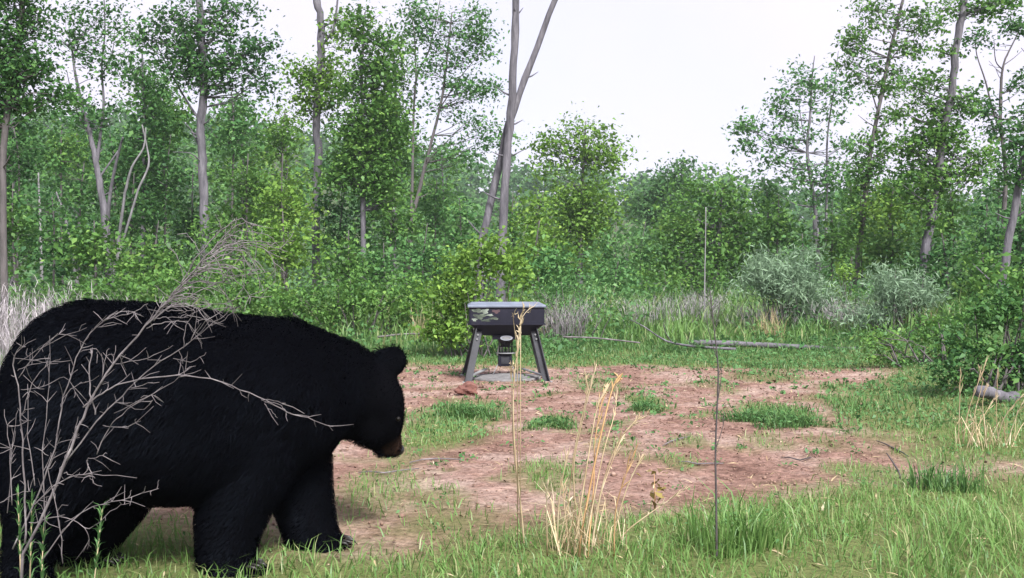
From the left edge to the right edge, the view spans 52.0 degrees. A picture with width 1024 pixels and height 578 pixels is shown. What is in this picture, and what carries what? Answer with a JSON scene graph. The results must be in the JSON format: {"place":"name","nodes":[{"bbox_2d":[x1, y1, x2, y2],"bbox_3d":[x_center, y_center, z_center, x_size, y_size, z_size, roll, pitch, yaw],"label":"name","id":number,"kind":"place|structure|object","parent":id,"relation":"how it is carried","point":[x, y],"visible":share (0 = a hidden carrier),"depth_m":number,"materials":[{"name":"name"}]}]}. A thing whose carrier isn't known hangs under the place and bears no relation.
{"place":"outdoors","nodes":[
{"label":"outdoors","id":0,"kind":"place"},
{"bbox_2d":[0,334,1023,577],"bbox_3d":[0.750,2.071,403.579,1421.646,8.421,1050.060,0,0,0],"label":"ground","id":1,"kind":"structure","parent":0,"point":[361,460],"depth_m":6.59,"materials":[{"name":"soil"}]},
{"bbox_2d":[6,128,65,295],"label":"sapling","id":2,"kind":"object","parent":1,"relation":"on","point":[18,172],"visible":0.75,"depth_m":26.96,"materials":[{"name":"green plant"}]},
{"bbox_2d":[0,113,74,298],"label":"broadleaf tree","id":3,"kind":"object","parent":1,"relation":"on","point":[20,131],"visible":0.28,"depth_m":29.91,"materials":[{"name":"green plant"}]},
{"bbox_2d":[7,183,74,304],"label":"sapling","id":4,"kind":"object","parent":1,"relation":"on","point":[11,220],"visible":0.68,"depth_m":24.97,"materials":[{"name":"green plant"}]},
{"bbox_2d":[0,0,92,353],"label":"broadleaf tree","id":5,"kind":"object","parent":1,"relation":"on","point":[16,70],"visible":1,"depth_m":16.93,"materials":[{"name":"green plant"}]},
{"bbox_2d":[7,180,112,299],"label":"sapling","id":6,"kind":"object","parent":1,"relation":"on","point":[39,255],"visible":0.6,"depth_m":23.90,"materials":[{"name":"green plant"}]},
{"bbox_2d":[20,119,107,300],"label":"sapling","id":7,"kind":"object","parent":1,"relation":"on","point":[61,152],"visible":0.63,"depth_m":30.93,"materials":[{"name":"green plant"}]},
{"bbox_2d":[27,145,125,287],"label":"sapling","id":8,"kind":"object","parent":1,"relation":"on","point":[89,176],"visible":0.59,"depth_m":28.88,"materials":[{"name":"green plant"}]},
{"bbox_2d":[25,105,136,285],"bbox_3d":[-15.259,-2.384,37.026,4.001,8.296,2.678,0,0,0],"label":"broadleaf tree","id":9,"kind":"object","parent":1,"relation":"on","point":[84,139],"visible":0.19,"depth_m":36.86,"materials":[{"name":"green plant"}]},
{"bbox_2d":[0,273,166,381],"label":"dead weed","id":10,"kind":"object","parent":1,"relation":"on","point":[7,339],"visible":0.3,"depth_m":11.04,"materials":[{"name":"plant"}]},
{"bbox_2d":[26,209,164,301],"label":"sapling","id":11,"kind":"object","parent":1,"relation":"on","point":[96,252],"visible":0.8,"depth_m":22.88,"materials":[{"name":"green plant"}]},
{"bbox_2d":[29,0,162,285],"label":"forked tree","id":12,"kind":"object","parent":1,"relation":"on","point":[105,207],"visible":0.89,"depth_m":23.92,"materials":[{"name":"green plant"}]},
{"bbox_2d":[71,118,155,273],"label":"sapling","id":13,"kind":"object","parent":1,"relation":"on","point":[120,178],"visible":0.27,"depth_m":32.88,"materials":[{"name":"green plant"}]},
{"bbox_2d":[86,176,185,293],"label":"sapling","id":14,"kind":"object","parent":1,"relation":"on","point":[140,203],"visible":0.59,"depth_m":27.87,"materials":[{"name":"green plant"}]},
{"bbox_2d":[87,35,190,290],"bbox_3d":[-11.026,-3.172,30.827,3.216,8.846,2.763,0,0,0],"label":"broadleaf tree","id":15,"kind":"object","parent":1,"relation":"on","point":[149,96],"visible":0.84,"depth_m":30.81,"materials":[{"name":"green plant"}]},
{"bbox_2d":[87,66,196,273],"bbox_3d":[-11.918,-2.951,34.281,3.506,8.851,3.361,0,0,-12],"label":"broadleaf tree","id":16,"kind":"object","parent":1,"relation":"on","point":[131,94],"visible":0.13,"depth_m":33.88,"materials":[{"name":"green plant"}]},
{"bbox_2d":[8,255,294,327],"bbox_3d":[-6.730,0.210,18.973,5.535,1.769,1.740,0,0,0],"label":"bramble thicket","id":17,"kind":"object","parent":1,"relation":"on","point":[108,288],"visible":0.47,"depth_m":18.88,"materials":[{"name":"green plant"}]},
{"bbox_2d":[111,220,197,302],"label":"sapling","id":18,"kind":"object","parent":1,"relation":"on","point":[153,252],"visible":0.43,"depth_m":24.83,"materials":[{"name":"green plant"}]},
{"bbox_2d":[125,77,208,297],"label":"sapling","id":19,"kind":"object","parent":1,"relation":"on","point":[175,131],"visible":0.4,"depth_m":32.94,"materials":[{"name":"green plant"}]},
{"bbox_2d":[120,123,217,288],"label":"sapling","id":20,"kind":"object","parent":1,"relation":"on","point":[176,180],"visible":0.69,"depth_m":30.89,"materials":[{"name":"green plant"}]},
{"bbox_2d":[0,217,353,577],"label":"dead shrub","id":21,"kind":"object","parent":1,"relation":"on","point":[150,320],"visible":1,"depth_m":3.55,"materials":[{"name":"grey wood"}]},
{"bbox_2d":[146,172,245,286],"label":"sapling","id":22,"kind":"object","parent":1,"relation":"on","point":[184,222],"visible":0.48,"depth_m":29.89,"materials":[{"name":"green plant"}]},
{"bbox_2d":[107,0,294,295],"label":"tall tree","id":23,"kind":"object","parent":1,"relation":"on","point":[198,69],"visible":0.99,"depth_m":25.86,"materials":[{"name":"green plant"}]},
{"bbox_2d":[140,243,261,311],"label":"sapling","id":24,"kind":"object","parent":1,"relation":"on","point":[183,263],"visible":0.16,"depth_m":23.02,"materials":[{"name":"green plant"}]},
{"bbox_2d":[0,297,409,577],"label":"bear","id":25,"kind":"object","parent":1,"relation":"on","point":[234,469],"visible":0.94,"depth_m":4.24},
{"bbox_2d":[159,201,270,299],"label":"sapling","id":26,"kind":"object","parent":1,"relation":"on","point":[212,227],"visible":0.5,"depth_m":24.97,"materials":[{"name":"green plant"}]},
{"bbox_2d":[183,90,275,273],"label":"sapling","id":27,"kind":"object","parent":1,"relation":"on","point":[234,121],"visible":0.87,"depth_m":32.91,"materials":[{"name":"green plant"}]},
{"bbox_2d":[195,85,284,282],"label":"broadleaf tree","id":28,"kind":"object","parent":1,"relation":"on","point":[210,170],"visible":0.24,"depth_m":35.90,"materials":[{"name":"green plant"}]},
{"bbox_2d":[194,155,290,292],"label":"sapling","id":29,"kind":"object","parent":1,"relation":"on","point":[249,173],"visible":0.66,"depth_m":29.92,"materials":[{"name":"green plant"}]},
{"bbox_2d":[238,109,311,291],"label":"sapling","id":30,"kind":"object","parent":1,"relation":"on","point":[287,140],"visible":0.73,"depth_m":33.91,"materials":[{"name":"green plant"}]},
{"bbox_2d":[233,153,332,288],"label":"sapling","id":31,"kind":"object","parent":1,"relation":"on","point":[282,202],"visible":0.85,"depth_m":26.88,"materials":[{"name":"green plant"}]},
{"bbox_2d":[233,206,343,307],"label":"sapling","id":32,"kind":"object","parent":1,"relation":"on","point":[291,253],"visible":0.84,"depth_m":23.90,"materials":[{"name":"green plant"}]},
{"bbox_2d":[250,98,330,274],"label":"broadleaf tree","id":33,"kind":"object","parent":1,"relation":"on","point":[286,174],"visible":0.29,"depth_m":37.86,"materials":[{"name":"green plant"}]},
{"bbox_2d":[272,0,361,294],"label":"bent trunk tree","id":34,"kind":"object","parent":1,"relation":"on","point":[315,105],"visible":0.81,"depth_m":29.86,"materials":[{"name":"green plant"}]},
{"bbox_2d":[292,185,382,297],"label":"sapling","id":35,"kind":"object","parent":1,"relation":"on","point":[319,203],"visible":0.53,"depth_m":28.95,"materials":[{"name":"green plant"}]},
{"bbox_2d":[302,217,387,299],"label":"sapling","id":36,"kind":"object","parent":1,"relation":"on","point":[353,260],"visible":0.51,"depth_m":25.92,"materials":[{"name":"green plant"}]},
{"bbox_2d":[252,259,442,340],"bbox_3d":[-3.005,0.265,20.013,4.187,1.682,1.677,0,0,0],"label":"bramble thicket","id":37,"kind":"object","parent":1,"relation":"on","point":[354,295],"visible":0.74,"depth_m":19.89,"materials":[{"name":"green plant"}]},
{"bbox_2d":[298,0,440,282],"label":"leafy tree","id":38,"kind":"object","parent":1,"relation":"on","point":[363,132],"visible":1,"depth_m":27.78,"materials":[{"name":"green plant"}]},
{"bbox_2d":[326,232,426,299],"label":"sapling","id":39,"kind":"object","parent":1,"relation":"on","point":[381,262],"visible":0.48,"depth_m":26.93,"materials":[{"name":"green plant"}]},
{"bbox_2d":[335,99,438,298],"bbox_3d":[-4.811,-2.726,40.072,3.995,9.714,2.599,0,0,0],"label":"broadleaf tree","id":40,"kind":"object","parent":1,"relation":"on","point":[374,224],"visible":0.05,"depth_m":39.94,"materials":[{"name":"green plant"}]},
{"bbox_2d":[351,183,435,285],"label":"sapling","id":41,"kind":"object","parent":1,"relation":"on","point":[391,234],"visible":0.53,"depth_m":32.88,"materials":[{"name":"green plant"}]},
{"bbox_2d":[352,27,438,282],"bbox_3d":[-4.102,-3.795,36.092,3.156,10.921,2.461,0,0,0],"label":"broadleaf tree","id":42,"kind":"object","parent":1,"relation":"on","point":[403,163],"visible":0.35,"depth_m":35.91,"materials":[{"name":"green plant"}]},
{"bbox_2d":[384,224,464,299],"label":"sapling","id":43,"kind":"object","parent":1,"relation":"on","point":[424,255],"visible":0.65,"depth_m":29.87,"materials":[{"name":"green plant"}]},
{"bbox_2d":[393,180,481,303],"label":"sapling","id":44,"kind":"object","parent":1,"relation":"on","point":[431,207],"visible":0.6,"depth_m":35.91,"materials":[{"name":"green plant"}]},
{"bbox_2d":[404,136,482,304],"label":"broadleaf tree","id":45,"kind":"object","parent":1,"relation":"on","point":[440,185],"visible":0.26,"depth_m":41.90,"materials":[{"name":"green plant"}]},
{"bbox_2d":[422,192,495,291],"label":"sapling","id":46,"kind":"object","parent":1,"relation":"on","point":[461,231],"visible":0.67,"depth_m":33.91,"materials":[{"name":"green plant"}]},
{"bbox_2d":[385,0,536,295],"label":"airy tree","id":47,"kind":"object","parent":1,"relation":"on","point":[475,39],"visible":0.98,"depth_m":33.88,"materials":[{"name":"green plant"}]},
{"bbox_2d":[431,396,516,420],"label":"grass tuft","id":48,"kind":"object","parent":1,"relation":"on","point":[478,411],"visible":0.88,"depth_m":9.12,"materials":[{"name":"green plant"}]},
{"bbox_2d":[402,223,551,358],"bbox_3d":[-0.557,0.035,16.582,2.439,2.161,1.447,0,0,0],"label":"leafy shrub","id":49,"kind":"object","parent":1,"relation":"on","point":[451,330],"visible":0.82,"depth_m":16.41,"materials":[{"name":"green plant"}]},
{"bbox_2d":[482,0,522,301],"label":"upright trunk","id":50,"kind":"object","parent":1,"relation":"on","point":[504,198],"visible":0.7,"depth_m":21.91,"materials":[{"name":"grey plant"}]},
{"bbox_2d":[460,302,551,382],"bbox_3d":[-0.092,0.652,13.006,1.152,0.987,1.195,0,0,0],"label":"game feeder","id":51,"kind":"object","parent":1,"relation":"on","point":[494,320],"visible":0.88,"depth_m":12.66,"materials":[{"name":"paint"}]},
{"bbox_2d":[0,100,1023,307],"bbox_3d":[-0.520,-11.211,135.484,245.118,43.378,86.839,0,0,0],"label":"woods","id":52,"kind":"object","parent":1,"relation":"on","point":[517,180],"visible":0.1,"depth_m":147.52,"materials":[{"name":"plant"}]},
{"bbox_2d":[467,0,557,301],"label":"leaning trunk","id":53,"kind":"object","parent":1,"relation":"on","point":[525,77],"visible":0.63,"depth_m":22.21,"materials":[{"name":"grey plant"}]},
{"bbox_2d":[1,274,1023,355],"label":"undergrowth","id":54,"kind":"object","parent":1,"relation":"on","point":[575,340],"visible":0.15,"depth_m":19.55,"materials":[{"name":"green plant"}]},
{"bbox_2d":[509,301,536,551],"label":"dry grass stalk","id":55,"kind":"object","parent":1,"relation":"on","point":[518,346],"visible":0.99,"depth_m":4.76,"materials":[{"name":"plant"}]},
{"bbox_2d":[491,185,573,293],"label":"sapling","id":56,"kind":"object","parent":1,"relation":"on","point":[530,208],"visible":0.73,"depth_m":29.89,"materials":[{"name":"green plant"}]},
{"bbox_2d":[487,211,578,300],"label":"sapling","id":57,"kind":"object","parent":1,"relation":"on","point":[522,248],"visible":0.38,"depth_m":24.89,"materials":[{"name":"green plant"}]},
{"bbox_2d":[521,412,577,430],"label":"grass tuft","id":58,"kind":"object","parent":1,"relation":"on","point":[554,423],"visible":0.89,"depth_m":8.47,"materials":[{"name":"green plant"}]},
{"bbox_2d":[79,337,1023,577],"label":"weeds","id":59,"kind":"object","parent":1,"relation":"on","point":[826,391],"visible":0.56,"depth_m":11.82,"materials":[{"name":"green plant"}]},
{"bbox_2d":[506,234,607,311],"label":"sapling","id":60,"kind":"object","parent":1,"relation":"on","point":[552,259],"visible":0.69,"depth_m":23.78,"materials":[{"name":"green plant"}]},
{"bbox_2d":[535,289,604,342],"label":"dead weed","id":61,"kind":"object","parent":1,"relation":"on","point":[561,323],"visible":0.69,"depth_m":18.80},
{"bbox_2d":[513,260,632,345],"bbox_3d":[1.096,0.207,18.992,2.188,1.770,1.265,0,0,7],"label":"leafy shrub","id":62,"kind":"object","parent":1,"relation":"on","point":[557,295],"visible":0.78,"depth_m":19.02,"materials":[{"name":"green plant"}]},
{"bbox_2d":[511,101,647,295],"bbox_3d":[2.260,-2.480,37.897,5.356,8.637,3.956,0,0,0],"label":"round tree","id":63,"kind":"object","parent":1,"relation":"on","point":[583,220],"visible":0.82,"depth_m":37.72,"materials":[{"name":"green plant"}]},
{"bbox_2d":[501,359,689,560],"bbox_3d":[0.385,0.759,4.694,0.792,0.900,0.823,0,1,35],"label":"dry grass clump","id":64,"kind":"object","parent":1,"relation":"on","point":[580,535],"visible":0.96,"depth_m":4.66,"materials":[{"name":"plant"}]},
{"bbox_2d":[568,245,650,304],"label":"sapling","id":65,"kind":"object","parent":1,"relation":"on","point":[607,277],"visible":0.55,"depth_m":26.88,"materials":[{"name":"green plant"}]},
{"bbox_2d":[575,222,645,303],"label":"sapling","id":66,"kind":"object","parent":1,"relation":"on","point":[605,248],"visible":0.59,"depth_m":35.93,"materials":[{"name":"green plant"}]},
{"bbox_2d":[617,222,669,302],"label":"sapling","id":67,"kind":"object","parent":1,"relation":"on","point":[639,254],"visible":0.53,"depth_m":39.91,"materials":[{"name":"green plant"}]},
{"bbox_2d":[605,150,723,296],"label":"tree","id":68,"kind":"object","parent":1,"relation":"on","point":[650,197],"visible":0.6,"depth_m":54.73,"materials":[{"name":"green plant"}]},
{"bbox_2d":[339,362,995,531],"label":"weeds","id":69,"kind":"object","parent":1,"relation":"on","point":[651,411],"visible":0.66,"depth_m":9.79,"materials":[{"name":"green plant"}]},
{"bbox_2d":[618,255,742,322],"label":"leafy shrub","id":70,"kind":"object","parent":1,"relation":"on","point":[678,277],"visible":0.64,"depth_m":22.94,"materials":[{"name":"green plant"}]},
{"bbox_2d":[609,159,791,305],"bbox_3d":[6.180,-1.398,33.953,6.184,5.704,3.843,0,0,0],"label":"dome tree","id":71,"kind":"object","parent":1,"relation":"on","point":[682,235],"visible":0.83,"depth_m":33.70,"materials":[{"name":"green plant"}]},
{"bbox_2d":[706,290,723,556],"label":"bare twig","id":72,"kind":"object","parent":1,"relation":"on","point":[716,444],"visible":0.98,"depth_m":4.55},
{"bbox_2d":[658,476,810,561],"bbox_3d":[1.007,1.019,4.765,0.712,0.331,0.688,0,0,0],"label":"grass tuft","id":73,"kind":"object","parent":1,"relation":"on","point":[747,526],"visible":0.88,"depth_m":4.72,"materials":[{"name":"green plant"}]},
{"bbox_2d":[712,404,828,430],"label":"grass tuft","id":74,"kind":"object","parent":1,"relation":"on","point":[781,419],"visible":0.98,"depth_m":8.86,"materials":[{"name":"green plant"}]},
{"bbox_2d":[739,172,802,273],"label":"sapling","id":75,"kind":"object","parent":1,"relation":"on","point":[768,194],"visible":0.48,"depth_m":37.90,"materials":[{"name":"green plant"}]},
{"bbox_2d":[730,191,828,299],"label":"sapling","id":76,"kind":"object","parent":1,"relation":"on","point":[783,223],"visible":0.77,"depth_m":32.85,"materials":[{"name":"green plant"}]},
{"bbox_2d":[723,239,854,332],"bbox_3d":[5.426,0.034,20.566,2.540,2.062,1.691,0,0,12],"label":"willow shrub","id":77,"kind":"object","parent":1,"relation":"on","point":[787,281],"visible":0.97,"depth_m":20.40,"materials":[{"name":"green plant"}]},
{"bbox_2d":[721,51,870,269],"bbox_3d":[9.787,-3.279,36.002,5.301,9.852,2.579,0,0,0],"label":"sparse tree","id":78,"kind":"object","parent":1,"relation":"on","point":[826,182],"visible":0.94,"depth_m":35.92,"materials":[{"name":"green plant"}]},
{"bbox_2d":[773,233,850,300],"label":"sapling","id":79,"kind":"object","parent":1,"relation":"on","point":[828,276],"visible":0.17,"depth_m":29.91,"materials":[{"name":"green plant"}]},
{"bbox_2d":[795,201,865,293],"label":"sapling","id":80,"kind":"object","parent":1,"relation":"on","point":[833,249],"visible":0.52,"depth_m":32.85,"materials":[{"name":"green plant"}]},
{"bbox_2d":[818,256,868,318],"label":"leafy shrub","id":81,"kind":"object","parent":1,"relation":"on","point":[842,269],"visible":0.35,"depth_m":21.95,"materials":[{"name":"green plant"}]},
{"bbox_2d":[810,172,917,289],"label":"sapling","id":82,"kind":"object","parent":1,"relation":"on","point":[858,217],"visible":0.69,"depth_m":29.92,"materials":[{"name":"green plant"}]},
{"bbox_2d":[833,166,921,286],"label":"sapling","id":83,"kind":"object","parent":1,"relation":"on","point":[891,210],"visible":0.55,"depth_m":28.95,"materials":[{"name":"green plant"}]},
{"bbox_2d":[832,218,942,300],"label":"sapling","id":84,"kind":"object","parent":1,"relation":"on","point":[884,247],"visible":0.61,"depth_m":25.87,"materials":[{"name":"green plant"}]},
{"bbox_2d":[820,0,966,296],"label":"clumpy tree","id":85,"kind":"object","parent":1,"relation":"on","point":[874,136],"visible":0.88,"depth_m":29.90,"materials":[{"name":"green plant"}]},
{"bbox_2d":[832,255,954,337],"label":"willow shrub","id":86,"kind":"object","parent":1,"relation":"on","point":[895,299],"visible":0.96,"depth_m":18.88,"materials":[{"name":"green plant"}]},
{"bbox_2d":[849,277,1008,367],"bbox_3d":[5.602,0.471,13.928,2.097,1.258,1.078,0,0,0],"label":"leafy shrub","id":87,"kind":"object","parent":1,"relation":"on","point":[890,347],"visible":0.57,"depth_m":13.95,"materials":[{"name":"green plant"}]},
{"bbox_2d":[871,226,992,306],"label":"sapling","id":88,"kind":"object","parent":1,"relation":"on","point":[937,251],"visible":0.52,"depth_m":23.89,"materials":[{"name":"green plant"}]},
{"bbox_2d":[862,0,1023,293],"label":"vine clad tree","id":89,"kind":"object","parent":1,"relation":"on","point":[935,181],"visible":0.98,"depth_m":23.89,"materials":[{"name":"green plant"}]},
{"bbox_2d":[891,452,997,493],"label":"weed tuft","id":90,"kind":"object","parent":1,"relation":"on","point":[944,479],"visible":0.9,"depth_m":6.10,"materials":[{"name":"green plant"}]},
{"bbox_2d":[899,180,1000,302],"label":"sapling","id":91,"kind":"object","parent":1,"relation":"on","point":[949,205],"visible":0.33,"depth_m":27.91,"materials":[{"name":"green plant"}]},
{"bbox_2d":[916,281,1023,396],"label":"leafy shrub","id":92,"kind":"object","parent":1,"relation":"on","point":[1014,359],"visible":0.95,"depth_m":10.44,"materials":[{"name":"green plant"}]},
{"bbox_2d":[932,232,1023,314],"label":"sapling","id":93,"kind":"object","parent":1,"relation":"on","point":[977,272],"visible":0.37,"depth_m":20.95,"materials":[{"name":"green plant"}]},
{"bbox_2d":[935,355,1023,450],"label":"dry grass clump","id":94,"kind":"object","parent":1,"relation":"on","point":[978,432],"visible":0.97,"depth_m":7.58,"materials":[{"name":"plant"}]},
{"bbox_2d":[942,186,1023,299],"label":"sapling","id":95,"kind":"object","parent":1,"relation":"on","point":[983,214],"visible":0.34,"depth_m":24.95,"materials":[{"name":"green plant"}]},
{"bbox_2d":[952,10,1023,287],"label":"bare topped tree","id":96,"kind":"object","parent":1,"relation":"on","point":[1016,25],"visible":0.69,"depth_m":25.94,"materials":[{"name":"green plant"}]},
{"bbox_2d":[954,171,1023,275],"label":"sapling","id":97,"kind":"object","parent":1,"relation":"on","point":[986,190],"visible":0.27,"depth_m":29.96,"materials":[{"name":"green plant"}]},
{"bbox_2d":[963,245,1023,327],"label":"sapling","id":98,"kind":"object","parent":1,"relation":"on","point":[1016,277],"visible":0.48,"depth_m":17.97,"materials":[{"name":"green plant"}]},
{"bbox_2d":[969,199,1023,294],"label":"sapling","id":99,"kind":"object","parent":1,"relation":"on","point":[1017,241],"visible":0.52,"depth_m":22.98,"materials":[{"name":"green plant"}]},
{"bbox_2d":[973,48,1023,325],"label":"edge tree","id":100,"kind":"object","parent":1,"relation":"on","point":[1017,177],"visible":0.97,"depth_m":18.95,"materials":[{"name":"grey plant"}]},
{"bbox_2d":[0,419,1023,577],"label":"grass","id":101,"kind":"structure","parent":0,"point":[971,525],"depth_m":4.77,"materials":[{"name":"plant"}]},
{"bbox_2d":[0,0,1023,221],"label":"sky","id":102,"kind":"structure","parent":0,"point":[678,72],"materials":[{"name":"white"}]},
{"bbox_2d":[1,309,1023,430],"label":"grass","id":103,"kind":"structure","parent":0,"point":[648,347],"depth_m":14.98,"materials":[{"name":"plant"}]},
{"bbox_2d":[7,146,1017,303],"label":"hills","id":104,"kind":"structure","parent":0,"point":[325,211],"depth_m":138.56,"materials":[{"name":"plant"}]},
{"bbox_2d":[8,268,1021,348],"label":"tall grass","id":105,"kind":"structure","parent":0,"point":[684,326],"depth_m":20.46,"materials":[{"name":"plant"}]},
{"bbox_2d":[115,361,1023,576],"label":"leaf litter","id":106,"kind":"object","parent":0,"point":[482,387],"visible":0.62,"depth_m":10.00,"materials":[{"name":"plant"}]},
{"bbox_2d":[136,363,1021,576],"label":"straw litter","id":107,"kind":"object","parent":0,"point":[775,550],"visible":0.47,"depth_m":6.83,"materials":[{"name":"plant"}]},
{"bbox_2d":[161,364,1023,553],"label":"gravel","id":108,"kind":"structure","parent":0,"point":[613,473],"depth_m":7.56,"materials":[{"name":"gravel"}]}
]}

